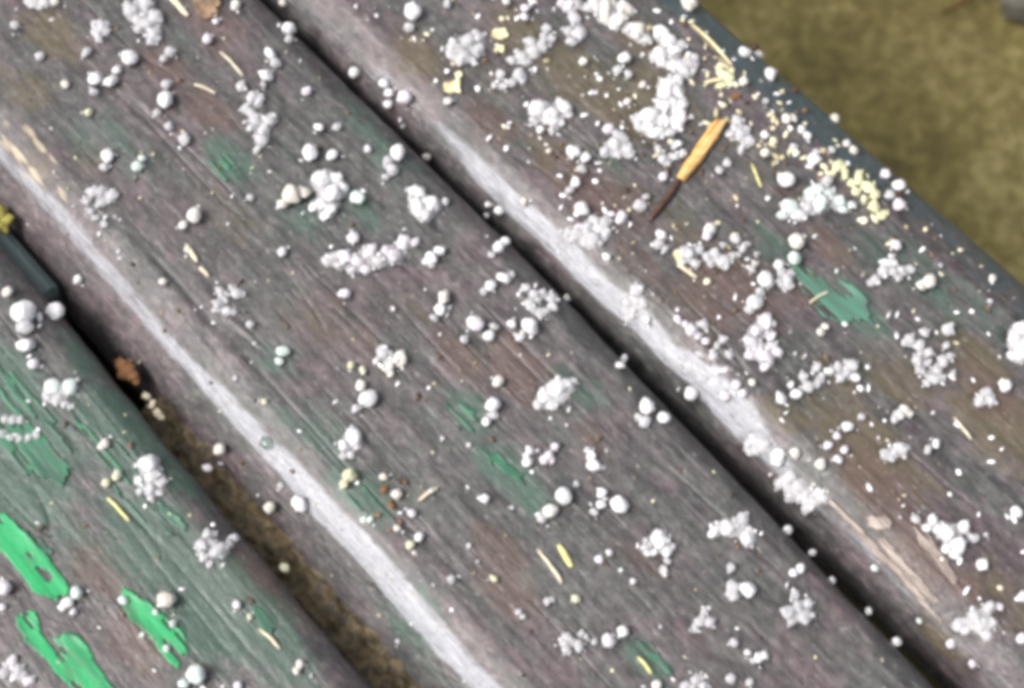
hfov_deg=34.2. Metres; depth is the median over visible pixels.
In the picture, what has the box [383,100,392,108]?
hailstone
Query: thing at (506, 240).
hailstone
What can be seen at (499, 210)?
hailstone
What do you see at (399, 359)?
ice clump
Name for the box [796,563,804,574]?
hailstone
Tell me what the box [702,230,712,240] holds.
hailstone
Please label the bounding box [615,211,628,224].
hailstone
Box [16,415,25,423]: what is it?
hailstone
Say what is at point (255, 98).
ice clump
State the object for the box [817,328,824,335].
hailstone
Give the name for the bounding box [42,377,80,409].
ice clump
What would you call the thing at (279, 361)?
hailstone
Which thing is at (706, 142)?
bark sliver
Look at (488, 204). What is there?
hailstone
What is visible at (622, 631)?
hailstone
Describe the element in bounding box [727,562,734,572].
hailstone
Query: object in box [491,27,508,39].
plant scrap
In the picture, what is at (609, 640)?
hailstone
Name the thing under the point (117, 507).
straw
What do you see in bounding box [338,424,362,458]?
ice clump
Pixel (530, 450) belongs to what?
hailstone
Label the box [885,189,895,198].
hailstone
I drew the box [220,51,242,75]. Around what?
straw
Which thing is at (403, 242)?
ice clump
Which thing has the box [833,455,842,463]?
hailstone
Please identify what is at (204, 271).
straw
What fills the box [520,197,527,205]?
hailstone
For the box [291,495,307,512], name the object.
hailstone
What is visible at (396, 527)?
hailstone
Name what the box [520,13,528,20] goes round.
hailstone
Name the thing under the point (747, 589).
hailstone
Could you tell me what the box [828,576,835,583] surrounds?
hailstone
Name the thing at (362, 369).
hailstone
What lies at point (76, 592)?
hailstone
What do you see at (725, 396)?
hailstone
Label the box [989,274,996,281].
hailstone
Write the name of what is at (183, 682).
hailstone
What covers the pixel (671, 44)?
ice clump
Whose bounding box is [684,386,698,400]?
hailstone
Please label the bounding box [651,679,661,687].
hailstone
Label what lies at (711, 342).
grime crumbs
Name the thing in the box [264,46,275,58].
hailstone
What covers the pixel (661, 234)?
hailstone
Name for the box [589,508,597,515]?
hailstone
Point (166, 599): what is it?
hailstone
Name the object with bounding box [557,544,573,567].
straw
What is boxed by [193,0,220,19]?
leaf
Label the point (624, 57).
hailstone
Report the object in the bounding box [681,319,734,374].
ice clump
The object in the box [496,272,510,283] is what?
hailstone
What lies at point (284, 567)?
hailstone
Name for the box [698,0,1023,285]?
ground
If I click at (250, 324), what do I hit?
hailstone
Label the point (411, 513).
hailstone
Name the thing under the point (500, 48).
plant scrap
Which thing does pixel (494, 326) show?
hailstone
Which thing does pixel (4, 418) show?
hailstone
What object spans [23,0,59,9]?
ice clump
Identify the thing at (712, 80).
straw
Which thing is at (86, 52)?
hailstone
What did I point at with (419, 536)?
hailstone
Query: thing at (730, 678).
hailstone
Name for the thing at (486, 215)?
hailstone
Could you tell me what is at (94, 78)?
hailstone
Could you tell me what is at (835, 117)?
hailstone
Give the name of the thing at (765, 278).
hailstone
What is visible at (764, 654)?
hailstone
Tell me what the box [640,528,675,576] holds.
ice clump
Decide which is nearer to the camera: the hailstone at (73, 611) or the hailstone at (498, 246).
the hailstone at (73, 611)
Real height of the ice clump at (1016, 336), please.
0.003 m
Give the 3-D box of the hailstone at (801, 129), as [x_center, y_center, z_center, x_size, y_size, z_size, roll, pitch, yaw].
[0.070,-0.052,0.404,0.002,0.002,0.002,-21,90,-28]
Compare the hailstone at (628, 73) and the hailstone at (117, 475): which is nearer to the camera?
the hailstone at (117, 475)
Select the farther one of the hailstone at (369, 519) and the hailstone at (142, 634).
the hailstone at (369, 519)
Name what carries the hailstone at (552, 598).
on the garden bench
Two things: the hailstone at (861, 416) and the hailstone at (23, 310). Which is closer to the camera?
the hailstone at (861, 416)
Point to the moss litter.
(356, 642)
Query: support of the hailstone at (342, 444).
on the ice clump at (353, 434)
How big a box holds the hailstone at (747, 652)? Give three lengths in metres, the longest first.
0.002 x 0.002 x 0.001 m
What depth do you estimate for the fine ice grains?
0.39 m
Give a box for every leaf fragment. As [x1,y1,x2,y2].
[115,356,140,385]
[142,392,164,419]
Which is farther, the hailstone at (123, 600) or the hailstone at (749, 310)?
the hailstone at (749, 310)
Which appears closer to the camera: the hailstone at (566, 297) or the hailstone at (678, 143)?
the hailstone at (566, 297)
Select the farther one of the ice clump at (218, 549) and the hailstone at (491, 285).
the hailstone at (491, 285)
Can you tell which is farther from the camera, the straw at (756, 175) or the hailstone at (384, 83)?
the hailstone at (384, 83)
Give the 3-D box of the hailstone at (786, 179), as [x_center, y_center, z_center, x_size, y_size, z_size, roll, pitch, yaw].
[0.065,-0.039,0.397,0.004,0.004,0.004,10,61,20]
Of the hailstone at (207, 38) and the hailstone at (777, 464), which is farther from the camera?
the hailstone at (207, 38)
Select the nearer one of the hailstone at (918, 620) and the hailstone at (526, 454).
the hailstone at (918, 620)
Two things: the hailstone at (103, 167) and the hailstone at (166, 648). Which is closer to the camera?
the hailstone at (166, 648)
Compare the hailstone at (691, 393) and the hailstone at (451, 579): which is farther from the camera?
the hailstone at (691, 393)
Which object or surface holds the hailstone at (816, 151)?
on the garden bench
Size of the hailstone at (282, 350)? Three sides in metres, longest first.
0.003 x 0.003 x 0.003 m
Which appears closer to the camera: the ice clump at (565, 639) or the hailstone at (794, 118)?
the ice clump at (565, 639)
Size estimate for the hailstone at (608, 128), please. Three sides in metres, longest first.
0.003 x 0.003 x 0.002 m
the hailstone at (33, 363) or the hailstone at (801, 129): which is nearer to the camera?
the hailstone at (33, 363)
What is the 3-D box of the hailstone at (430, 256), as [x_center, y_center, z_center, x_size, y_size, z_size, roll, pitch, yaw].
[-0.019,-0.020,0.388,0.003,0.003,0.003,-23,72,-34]
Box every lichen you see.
[714,62,740,90]
[829,159,889,219]
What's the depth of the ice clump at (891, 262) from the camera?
0.39 m
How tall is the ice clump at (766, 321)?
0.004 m
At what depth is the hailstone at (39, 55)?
0.41 m
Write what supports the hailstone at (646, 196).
on the garden bench
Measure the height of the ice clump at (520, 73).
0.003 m
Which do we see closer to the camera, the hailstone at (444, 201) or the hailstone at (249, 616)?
the hailstone at (249, 616)
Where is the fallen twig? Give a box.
[939,0,972,14]
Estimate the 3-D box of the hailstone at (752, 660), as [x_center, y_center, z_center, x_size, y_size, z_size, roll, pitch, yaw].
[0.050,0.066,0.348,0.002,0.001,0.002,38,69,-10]
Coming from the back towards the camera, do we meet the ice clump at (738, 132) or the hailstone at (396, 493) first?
the ice clump at (738, 132)
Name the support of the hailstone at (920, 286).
on the garden bench
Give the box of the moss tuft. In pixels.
[0,204,14,234]
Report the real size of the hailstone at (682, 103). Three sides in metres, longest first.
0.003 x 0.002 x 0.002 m
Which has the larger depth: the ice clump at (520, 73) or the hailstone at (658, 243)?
the ice clump at (520, 73)
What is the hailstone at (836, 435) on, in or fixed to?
on the garden bench
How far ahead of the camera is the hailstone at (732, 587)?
0.35 m
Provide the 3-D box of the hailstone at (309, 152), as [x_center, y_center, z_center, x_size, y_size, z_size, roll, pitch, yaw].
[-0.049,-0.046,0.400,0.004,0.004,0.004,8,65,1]
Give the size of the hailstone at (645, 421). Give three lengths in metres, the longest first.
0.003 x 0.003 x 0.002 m
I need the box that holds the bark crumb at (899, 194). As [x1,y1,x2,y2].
[895,191,903,198]
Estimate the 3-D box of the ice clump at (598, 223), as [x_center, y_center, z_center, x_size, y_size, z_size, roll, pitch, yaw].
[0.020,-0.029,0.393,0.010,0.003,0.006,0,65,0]
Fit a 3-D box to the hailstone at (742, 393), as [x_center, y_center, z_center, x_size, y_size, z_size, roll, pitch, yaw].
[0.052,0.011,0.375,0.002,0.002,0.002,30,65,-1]
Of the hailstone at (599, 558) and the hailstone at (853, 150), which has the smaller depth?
the hailstone at (599, 558)
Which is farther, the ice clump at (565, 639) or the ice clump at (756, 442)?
the ice clump at (756, 442)
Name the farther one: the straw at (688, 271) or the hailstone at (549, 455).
the straw at (688, 271)
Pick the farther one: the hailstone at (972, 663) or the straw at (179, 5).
the straw at (179, 5)
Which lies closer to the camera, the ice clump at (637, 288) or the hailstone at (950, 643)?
the hailstone at (950, 643)
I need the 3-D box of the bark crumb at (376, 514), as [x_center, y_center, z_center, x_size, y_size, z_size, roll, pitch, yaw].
[-0.029,0.037,0.362,0.002,0.001,0.001,-2,52,18]
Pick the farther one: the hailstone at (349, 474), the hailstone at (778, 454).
the hailstone at (778, 454)
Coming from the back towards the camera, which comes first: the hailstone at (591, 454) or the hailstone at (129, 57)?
the hailstone at (129, 57)
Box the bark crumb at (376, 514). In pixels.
[373,512,381,516]
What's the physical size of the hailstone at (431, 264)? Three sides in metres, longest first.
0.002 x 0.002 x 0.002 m
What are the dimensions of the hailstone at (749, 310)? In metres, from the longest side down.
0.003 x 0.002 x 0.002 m
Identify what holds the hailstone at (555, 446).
on the garden bench
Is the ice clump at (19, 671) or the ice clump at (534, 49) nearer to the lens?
the ice clump at (19, 671)
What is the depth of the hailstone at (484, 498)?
0.36 m
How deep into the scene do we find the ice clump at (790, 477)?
0.37 m
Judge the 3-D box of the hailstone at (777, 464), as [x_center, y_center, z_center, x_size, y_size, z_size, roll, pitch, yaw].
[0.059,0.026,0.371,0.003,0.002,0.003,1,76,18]
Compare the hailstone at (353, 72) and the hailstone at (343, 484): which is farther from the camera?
the hailstone at (353, 72)
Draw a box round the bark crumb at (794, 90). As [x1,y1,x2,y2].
[789,86,798,93]
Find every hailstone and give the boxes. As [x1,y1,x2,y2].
[0,414,7,423]
[0,579,11,594]
[0,603,6,611]
[2,286,12,296]
[7,415,17,424]
[10,21,19,29]
[10,300,35,321]
[15,321,33,334]
[15,338,35,351]
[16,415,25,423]
[27,358,39,368]
[34,51,44,60]
[45,302,64,319]
[57,604,66,611]
[60,80,69,88]
[60,596,73,608]
[69,608,77,614]
[70,586,82,599]
[73,274,82,283]
[81,47,90,57]
[84,108,92,115]
[87,72,102,84]
[89,87,98,95]
[97,444,105,450]
[99,163,108,171]
[99,438,109,447]
[101,148,114,162]
[102,478,110,487]
[103,75,118,86]
[112,65,121,74]
[112,470,122,480]
[118,595,128,604]
[121,50,138,65]
[131,161,142,171]
[138,155,146,161]
[139,632,145,637]
[153,108,161,116]
[157,91,172,107]
[157,591,176,606]
[158,278,166,284]
[159,53,168,62]
[161,79,172,90]
[163,644,169,652]
[164,46,176,57]
[164,121,173,130]
[169,619,176,627]
[178,132,190,146]
[178,221,187,229]
[178,678,189,687]
[185,664,205,683]
[187,207,200,223]
[202,33,212,44]
[202,463,212,471]
[212,18,218,23]
[213,443,225,454]
[231,0,240,10]
[232,600,240,609]
[233,680,241,687]
[246,194,253,200]
[246,320,254,328]
[247,613,252,619]
[259,70,273,80]
[261,398,267,404]
[263,502,275,513]
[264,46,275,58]
[270,58,281,68]
[275,357,283,364]
[276,345,289,355]
[277,199,289,208]
[277,247,286,256]
[277,483,283,489]
[278,0,286,6]
[279,563,288,572]
[282,22,296,34]
[282,184,300,202]
[285,34,292,42]
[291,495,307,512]
[293,667,300,674]
[296,660,303,669]
[298,186,311,197]
[301,86,311,95]
[302,144,317,161]
[313,123,323,130]
[326,149,337,159]
[332,122,341,131]
[337,289,342,297]
[338,439,347,449]
[339,451,347,459]
[339,479,348,488]
[341,288,350,298]
[342,468,357,481]
[347,361,354,368]
[349,67,358,78]
[350,190,365,203]
[351,404,362,413]
[355,380,365,391]
[358,390,377,406]
[359,366,365,374]
[360,516,366,523]
[364,145,371,152]
[367,515,373,522]
[378,78,389,87]
[379,473,387,479]
[381,174,389,180]
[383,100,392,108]
[383,155,392,168]
[384,88,393,96]
[386,164,397,176]
[390,144,404,161]
[391,489,402,498]
[393,525,400,530]
[397,90,412,104]
[404,3,421,20]
[404,22,414,32]
[406,540,414,549]
[407,509,416,517]
[414,531,423,541]
[422,154,430,160]
[422,258,428,264]
[425,251,437,262]
[428,262,435,267]
[429,314,439,321]
[434,246,445,255]
[434,302,446,315]
[438,289,449,302]
[441,197,448,205]
[444,0,450,7]
[444,98,451,104]
[446,575,455,584]
[460,335,468,343]
[466,316,483,330]
[480,287,487,295]
[480,494,489,503]
[481,417,490,425]
[482,330,494,340]
[483,213,489,218]
[485,201,491,206]
[485,280,496,290]
[485,397,500,411]
[487,251,494,257]
[489,322,499,329]
[489,411,498,419]
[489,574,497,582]
[492,375,503,386]
[493,241,504,252]
[494,206,504,214]
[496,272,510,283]
[500,237,510,244]
[502,0,510,5]
[507,319,516,328]
[509,270,514,278]
[514,608,521,614]
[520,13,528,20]
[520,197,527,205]
[520,613,525,619]
[521,4,529,12]
[521,318,537,334]
[522,457,532,466]
[523,452,530,457]
[526,445,534,455]
[536,514,546,522]
[539,455,547,464]
[542,504,558,517]
[543,597,549,605]
[544,451,553,461]
[549,596,555,601]
[551,442,559,450]
[555,487,571,504]
[563,294,569,301]
[565,186,574,193]
[566,145,580,156]
[571,176,580,187]
[571,594,580,602]
[573,480,579,486]
[574,201,589,214]
[576,164,586,172]
[578,57,587,65]
[580,152,590,162]
[584,446,590,452]
[586,449,596,459]
[586,459,601,471]
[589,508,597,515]
[591,638,597,644]
[594,554,603,563]
[596,500,606,508]
[597,487,607,498]
[602,123,614,134]
[602,252,610,260]
[602,633,616,647]
[606,549,612,555]
[610,495,628,512]
[612,65,622,73]
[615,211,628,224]
[615,361,624,368]
[617,51,631,62]
[617,625,628,637]
[620,354,627,362]
[623,98,631,104]
[624,70,632,77]
[630,578,635,583]
[633,199,646,212]
[634,413,641,420]
[639,81,645,88]
[639,415,650,428]
[640,397,654,414]
[642,193,649,200]
[643,315,651,323]
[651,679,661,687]
[653,238,664,249]
[656,229,666,240]
[657,411,670,422]
[658,171,667,181]
[661,245,669,252]
[673,315,682,324]
[675,140,682,147]
[678,112,686,122]
[679,100,687,107]
[681,0,697,11]
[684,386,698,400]
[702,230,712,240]
[703,223,716,234]
[715,166,723,174]
[720,390,731,401]
[723,157,731,166]
[725,673,735,684]
[726,579,739,595]
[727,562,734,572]
[728,593,740,600]
[728,638,737,646]
[731,379,740,388]
[738,389,747,397]
[739,46,751,57]
[739,77,747,86]
[739,581,756,597]
[743,649,750,655]
[744,306,754,314]
[745,678,753,686]
[746,294,763,309]
[748,378,755,385]
[749,657,755,663]
[754,652,762,662]
[755,51,763,57]
[755,287,764,296]
[757,271,774,287]
[760,130,769,138]
[760,147,769,156]
[760,650,768,658]
[763,98,768,103]
[765,67,775,81]
[770,447,785,461]
[770,457,784,466]
[773,259,784,268]
[777,171,794,186]
[782,113,791,123]
[783,525,792,534]
[788,251,801,264]
[789,143,798,149]
[789,233,804,248]
[789,568,798,576]
[790,113,797,121]
[790,447,800,459]
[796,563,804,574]
[798,125,805,133]
[803,131,811,139]
[807,154,822,164]
[808,549,816,555]
[812,148,820,155]
[814,457,825,470]
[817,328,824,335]
[821,323,828,329]
[823,441,832,449]
[828,146,835,152]
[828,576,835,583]
[830,113,839,122]
[833,431,841,439]
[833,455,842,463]
[840,445,848,453]
[841,421,853,430]
[842,139,849,147]
[849,145,857,154]
[858,413,865,420]
[865,607,871,614]
[871,564,878,571]
[880,169,890,178]
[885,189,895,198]
[890,239,901,249]
[891,179,905,190]
[891,636,901,646]
[893,198,906,210]
[916,282,925,290]
[916,617,921,623]
[922,274,936,288]
[924,444,931,454]
[932,438,939,448]
[946,639,954,648]
[968,659,975,668]
[976,558,987,571]
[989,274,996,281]
[1000,379,1012,392]
[1010,505,1022,517]
[1016,632,1023,644]
[1017,591,1023,601]
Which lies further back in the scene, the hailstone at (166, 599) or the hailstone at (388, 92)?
the hailstone at (388, 92)
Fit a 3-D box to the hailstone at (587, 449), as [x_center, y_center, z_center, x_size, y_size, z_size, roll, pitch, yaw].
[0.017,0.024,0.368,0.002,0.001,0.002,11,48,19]
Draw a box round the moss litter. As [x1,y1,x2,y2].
[109,375,420,687]
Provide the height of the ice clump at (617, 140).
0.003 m
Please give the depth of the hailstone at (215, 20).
0.42 m
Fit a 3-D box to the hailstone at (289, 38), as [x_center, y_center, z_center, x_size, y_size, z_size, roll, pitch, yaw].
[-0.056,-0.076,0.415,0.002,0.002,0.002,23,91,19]
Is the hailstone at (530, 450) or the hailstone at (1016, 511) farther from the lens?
the hailstone at (530, 450)
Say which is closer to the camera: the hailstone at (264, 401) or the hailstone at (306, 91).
the hailstone at (264, 401)
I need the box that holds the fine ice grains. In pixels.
[0,0,1023,687]
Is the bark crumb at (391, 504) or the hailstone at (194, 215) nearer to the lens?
the bark crumb at (391, 504)
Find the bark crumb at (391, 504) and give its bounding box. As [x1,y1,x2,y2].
[388,501,395,509]
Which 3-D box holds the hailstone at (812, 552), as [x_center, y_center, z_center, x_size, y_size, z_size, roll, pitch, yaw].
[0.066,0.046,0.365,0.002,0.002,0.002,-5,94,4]
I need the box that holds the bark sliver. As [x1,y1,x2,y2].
[648,118,726,221]
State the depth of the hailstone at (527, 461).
0.37 m
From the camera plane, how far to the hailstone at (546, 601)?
0.35 m
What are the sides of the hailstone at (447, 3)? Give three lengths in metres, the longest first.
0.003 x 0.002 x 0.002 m
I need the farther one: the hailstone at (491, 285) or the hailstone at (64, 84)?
the hailstone at (64, 84)
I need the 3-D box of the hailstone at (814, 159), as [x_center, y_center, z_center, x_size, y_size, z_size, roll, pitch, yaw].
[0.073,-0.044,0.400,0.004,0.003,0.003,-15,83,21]
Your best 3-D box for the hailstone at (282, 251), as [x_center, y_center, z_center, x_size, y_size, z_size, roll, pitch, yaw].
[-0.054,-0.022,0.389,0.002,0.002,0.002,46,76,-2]
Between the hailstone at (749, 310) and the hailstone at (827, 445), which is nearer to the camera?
the hailstone at (827, 445)
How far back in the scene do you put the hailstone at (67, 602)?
0.35 m
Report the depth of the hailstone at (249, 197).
0.40 m
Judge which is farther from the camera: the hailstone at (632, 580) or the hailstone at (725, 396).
the hailstone at (725, 396)
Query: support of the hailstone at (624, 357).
on the garden bench
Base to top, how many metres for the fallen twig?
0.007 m
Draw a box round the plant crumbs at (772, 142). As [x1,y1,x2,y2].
[50,0,1005,687]
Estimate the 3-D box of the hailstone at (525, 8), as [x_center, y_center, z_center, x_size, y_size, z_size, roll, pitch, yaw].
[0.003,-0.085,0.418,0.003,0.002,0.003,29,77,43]
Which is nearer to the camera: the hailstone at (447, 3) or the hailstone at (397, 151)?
the hailstone at (397, 151)
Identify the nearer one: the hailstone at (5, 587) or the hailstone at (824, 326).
the hailstone at (5, 587)
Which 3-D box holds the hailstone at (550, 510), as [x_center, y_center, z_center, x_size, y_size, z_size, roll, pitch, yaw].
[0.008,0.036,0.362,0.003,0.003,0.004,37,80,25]
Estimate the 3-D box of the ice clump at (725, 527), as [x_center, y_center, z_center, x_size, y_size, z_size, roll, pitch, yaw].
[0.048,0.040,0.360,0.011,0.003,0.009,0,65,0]
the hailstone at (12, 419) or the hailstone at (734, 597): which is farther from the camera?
the hailstone at (12, 419)
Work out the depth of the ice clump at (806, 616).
0.35 m
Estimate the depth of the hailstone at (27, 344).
0.38 m
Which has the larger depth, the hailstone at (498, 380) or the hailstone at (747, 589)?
the hailstone at (498, 380)
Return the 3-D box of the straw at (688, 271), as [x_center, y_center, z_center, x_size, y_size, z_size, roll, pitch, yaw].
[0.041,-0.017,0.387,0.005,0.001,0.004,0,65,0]
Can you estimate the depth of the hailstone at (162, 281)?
0.39 m
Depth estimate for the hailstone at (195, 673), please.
0.34 m
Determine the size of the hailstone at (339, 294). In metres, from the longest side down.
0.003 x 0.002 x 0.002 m
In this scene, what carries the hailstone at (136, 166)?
on the garden bench
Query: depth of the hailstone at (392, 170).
0.40 m
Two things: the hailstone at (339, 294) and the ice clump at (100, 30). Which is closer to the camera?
the hailstone at (339, 294)
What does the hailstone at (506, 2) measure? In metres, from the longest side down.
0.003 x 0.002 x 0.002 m
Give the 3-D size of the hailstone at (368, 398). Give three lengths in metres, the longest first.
0.005 x 0.004 x 0.004 m
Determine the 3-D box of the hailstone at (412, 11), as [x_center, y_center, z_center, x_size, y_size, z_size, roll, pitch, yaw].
[-0.025,-0.083,0.417,0.004,0.004,0.004,44,102,-3]
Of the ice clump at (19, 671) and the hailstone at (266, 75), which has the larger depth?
the hailstone at (266, 75)
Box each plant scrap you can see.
[443,70,462,93]
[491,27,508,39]
[493,44,504,53]
[673,249,683,265]
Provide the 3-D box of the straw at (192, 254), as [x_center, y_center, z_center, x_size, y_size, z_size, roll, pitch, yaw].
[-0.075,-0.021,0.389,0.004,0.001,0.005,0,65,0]
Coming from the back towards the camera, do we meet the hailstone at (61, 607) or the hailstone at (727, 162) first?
the hailstone at (727, 162)
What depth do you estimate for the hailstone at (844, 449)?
0.37 m
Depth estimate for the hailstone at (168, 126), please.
0.40 m
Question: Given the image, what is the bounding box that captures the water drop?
[259,436,273,449]
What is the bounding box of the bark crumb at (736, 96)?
[729,93,740,98]
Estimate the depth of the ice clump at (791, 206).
0.39 m
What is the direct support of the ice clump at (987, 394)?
on the garden bench
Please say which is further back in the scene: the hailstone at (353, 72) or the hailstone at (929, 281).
the hailstone at (353, 72)
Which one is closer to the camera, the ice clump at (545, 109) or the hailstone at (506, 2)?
the ice clump at (545, 109)
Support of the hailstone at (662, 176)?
on the garden bench
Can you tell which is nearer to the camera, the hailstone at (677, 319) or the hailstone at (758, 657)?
the hailstone at (758, 657)
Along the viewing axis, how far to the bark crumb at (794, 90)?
0.41 m
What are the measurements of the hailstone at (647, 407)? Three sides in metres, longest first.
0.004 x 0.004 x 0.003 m
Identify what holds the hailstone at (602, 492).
on the garden bench
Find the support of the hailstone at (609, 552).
on the garden bench
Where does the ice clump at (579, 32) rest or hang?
on the garden bench
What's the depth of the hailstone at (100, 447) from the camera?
0.37 m
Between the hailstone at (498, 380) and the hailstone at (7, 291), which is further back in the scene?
the hailstone at (7, 291)
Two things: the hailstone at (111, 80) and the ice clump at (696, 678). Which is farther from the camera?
the hailstone at (111, 80)
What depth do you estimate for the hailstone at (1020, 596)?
0.35 m
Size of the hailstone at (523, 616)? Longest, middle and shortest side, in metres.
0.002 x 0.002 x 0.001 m
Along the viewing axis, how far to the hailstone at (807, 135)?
0.40 m
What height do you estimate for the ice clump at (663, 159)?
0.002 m
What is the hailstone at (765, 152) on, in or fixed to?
on the garden bench
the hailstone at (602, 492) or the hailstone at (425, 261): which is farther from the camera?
the hailstone at (425, 261)
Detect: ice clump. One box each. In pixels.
[0,429,39,442]
[0,654,35,685]
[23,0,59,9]
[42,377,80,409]
[80,184,118,227]
[90,20,111,42]
[122,0,163,45]
[134,454,168,501]
[194,527,239,567]
[210,284,246,315]
[236,80,277,154]
[309,169,349,219]
[321,229,419,274]
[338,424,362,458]
[373,344,406,376]
[405,186,439,221]
[446,29,486,66]
[491,67,526,89]
[505,23,555,65]
[513,283,559,341]
[529,97,572,135]
[533,375,578,409]
[557,0,599,12]
[558,629,585,655]
[559,226,610,246]
[563,10,586,45]
[574,211,615,233]
[594,0,651,43]
[600,130,635,158]
[621,281,647,319]
[630,73,689,138]
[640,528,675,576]
[649,24,688,73]
[654,140,687,167]
[676,53,699,77]
[678,234,759,274]
[679,671,711,687]
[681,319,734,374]
[689,607,715,632]
[708,511,756,548]
[725,114,755,155]
[742,312,783,371]
[745,431,770,454]
[774,469,828,513]
[775,266,795,289]
[776,174,856,220]
[776,359,860,404]
[780,587,815,627]
[866,254,915,286]
[879,442,911,462]
[891,404,913,423]
[901,322,955,387]
[911,512,979,559]
[952,601,1003,638]
[975,386,997,406]
[1006,320,1023,360]
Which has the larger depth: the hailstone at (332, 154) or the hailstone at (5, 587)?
the hailstone at (332, 154)
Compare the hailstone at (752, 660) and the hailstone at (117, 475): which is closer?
the hailstone at (752, 660)
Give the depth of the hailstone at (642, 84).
0.41 m
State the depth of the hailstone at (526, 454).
0.37 m
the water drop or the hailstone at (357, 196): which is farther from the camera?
the hailstone at (357, 196)
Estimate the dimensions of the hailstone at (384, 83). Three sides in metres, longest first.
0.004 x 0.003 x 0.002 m
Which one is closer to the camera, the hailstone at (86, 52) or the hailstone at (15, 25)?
the hailstone at (86, 52)
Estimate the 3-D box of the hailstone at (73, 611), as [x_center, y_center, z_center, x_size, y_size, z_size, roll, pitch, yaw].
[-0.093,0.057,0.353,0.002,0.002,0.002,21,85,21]
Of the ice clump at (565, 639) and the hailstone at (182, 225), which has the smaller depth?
the ice clump at (565, 639)
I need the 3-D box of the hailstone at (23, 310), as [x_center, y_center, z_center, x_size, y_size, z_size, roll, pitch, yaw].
[-0.112,-0.007,0.381,0.006,0.005,0.005,-10,67,-7]
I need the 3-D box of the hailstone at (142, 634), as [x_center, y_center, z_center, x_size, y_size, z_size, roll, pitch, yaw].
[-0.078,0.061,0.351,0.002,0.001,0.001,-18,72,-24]
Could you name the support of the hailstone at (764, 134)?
on the garden bench
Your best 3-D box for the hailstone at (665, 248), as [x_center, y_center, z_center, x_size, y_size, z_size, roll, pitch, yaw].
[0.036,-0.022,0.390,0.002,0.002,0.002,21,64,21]
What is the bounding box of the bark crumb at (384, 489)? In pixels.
[380,485,387,493]
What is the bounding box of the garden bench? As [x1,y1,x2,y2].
[0,0,1023,687]
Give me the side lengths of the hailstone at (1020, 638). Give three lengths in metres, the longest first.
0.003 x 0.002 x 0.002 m
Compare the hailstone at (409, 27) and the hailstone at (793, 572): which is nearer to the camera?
the hailstone at (793, 572)
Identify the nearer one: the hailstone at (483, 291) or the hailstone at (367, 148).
the hailstone at (483, 291)
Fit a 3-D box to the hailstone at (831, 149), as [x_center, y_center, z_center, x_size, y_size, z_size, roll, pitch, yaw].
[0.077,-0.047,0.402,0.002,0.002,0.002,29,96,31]
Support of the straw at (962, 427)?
on the garden bench
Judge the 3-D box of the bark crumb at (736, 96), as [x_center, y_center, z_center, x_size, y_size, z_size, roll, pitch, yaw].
[0.055,-0.061,0.408,0.003,0.001,0.002,-8,54,15]
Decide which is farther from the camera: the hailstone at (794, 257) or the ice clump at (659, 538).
the hailstone at (794, 257)
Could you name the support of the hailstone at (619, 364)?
on the garden bench
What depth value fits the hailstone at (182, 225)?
0.39 m
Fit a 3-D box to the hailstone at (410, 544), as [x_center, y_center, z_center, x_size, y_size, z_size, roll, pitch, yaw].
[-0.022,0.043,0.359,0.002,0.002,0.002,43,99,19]
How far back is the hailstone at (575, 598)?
0.35 m
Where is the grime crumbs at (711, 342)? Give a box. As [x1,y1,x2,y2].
[1,2,1021,687]
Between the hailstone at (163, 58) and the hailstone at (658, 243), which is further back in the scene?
the hailstone at (163, 58)
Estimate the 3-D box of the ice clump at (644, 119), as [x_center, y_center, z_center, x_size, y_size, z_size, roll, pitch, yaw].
[0.038,-0.058,0.406,0.013,0.004,0.019,30,69,13]
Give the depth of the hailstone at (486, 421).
0.37 m
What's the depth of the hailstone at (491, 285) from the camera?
0.39 m
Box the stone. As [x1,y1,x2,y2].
[998,0,1023,22]
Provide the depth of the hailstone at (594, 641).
0.35 m
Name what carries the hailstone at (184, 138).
on the garden bench
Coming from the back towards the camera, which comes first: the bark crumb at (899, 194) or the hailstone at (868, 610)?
the bark crumb at (899, 194)
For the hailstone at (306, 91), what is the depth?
0.41 m
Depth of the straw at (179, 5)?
0.42 m
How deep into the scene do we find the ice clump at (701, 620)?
0.35 m
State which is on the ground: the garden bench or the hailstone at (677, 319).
the garden bench
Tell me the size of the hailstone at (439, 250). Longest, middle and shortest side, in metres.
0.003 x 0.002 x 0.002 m
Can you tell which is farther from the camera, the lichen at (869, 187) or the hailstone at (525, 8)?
the hailstone at (525, 8)
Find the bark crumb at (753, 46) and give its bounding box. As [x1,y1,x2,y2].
[749,43,758,50]
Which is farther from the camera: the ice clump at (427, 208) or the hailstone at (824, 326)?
the ice clump at (427, 208)
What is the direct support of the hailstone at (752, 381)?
on the garden bench
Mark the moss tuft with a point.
(6, 219)
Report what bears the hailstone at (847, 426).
on the garden bench
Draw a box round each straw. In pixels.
[106,497,129,521]
[170,0,188,16]
[185,244,197,261]
[194,83,215,93]
[199,267,209,276]
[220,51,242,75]
[259,629,279,648]
[418,486,437,501]
[537,549,562,582]
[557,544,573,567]
[637,656,652,674]
[677,264,697,278]
[691,23,732,64]
[704,78,725,83]
[751,164,761,186]
[809,291,828,302]
[954,417,971,439]
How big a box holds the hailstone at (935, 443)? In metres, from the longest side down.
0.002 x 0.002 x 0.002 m
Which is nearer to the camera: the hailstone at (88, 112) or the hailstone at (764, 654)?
the hailstone at (764, 654)
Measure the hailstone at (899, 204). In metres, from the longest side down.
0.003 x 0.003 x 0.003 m
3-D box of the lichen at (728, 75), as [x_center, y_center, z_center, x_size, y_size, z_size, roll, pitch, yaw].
[0.053,-0.066,0.410,0.006,0.002,0.008,0,65,0]
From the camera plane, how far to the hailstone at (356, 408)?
0.37 m

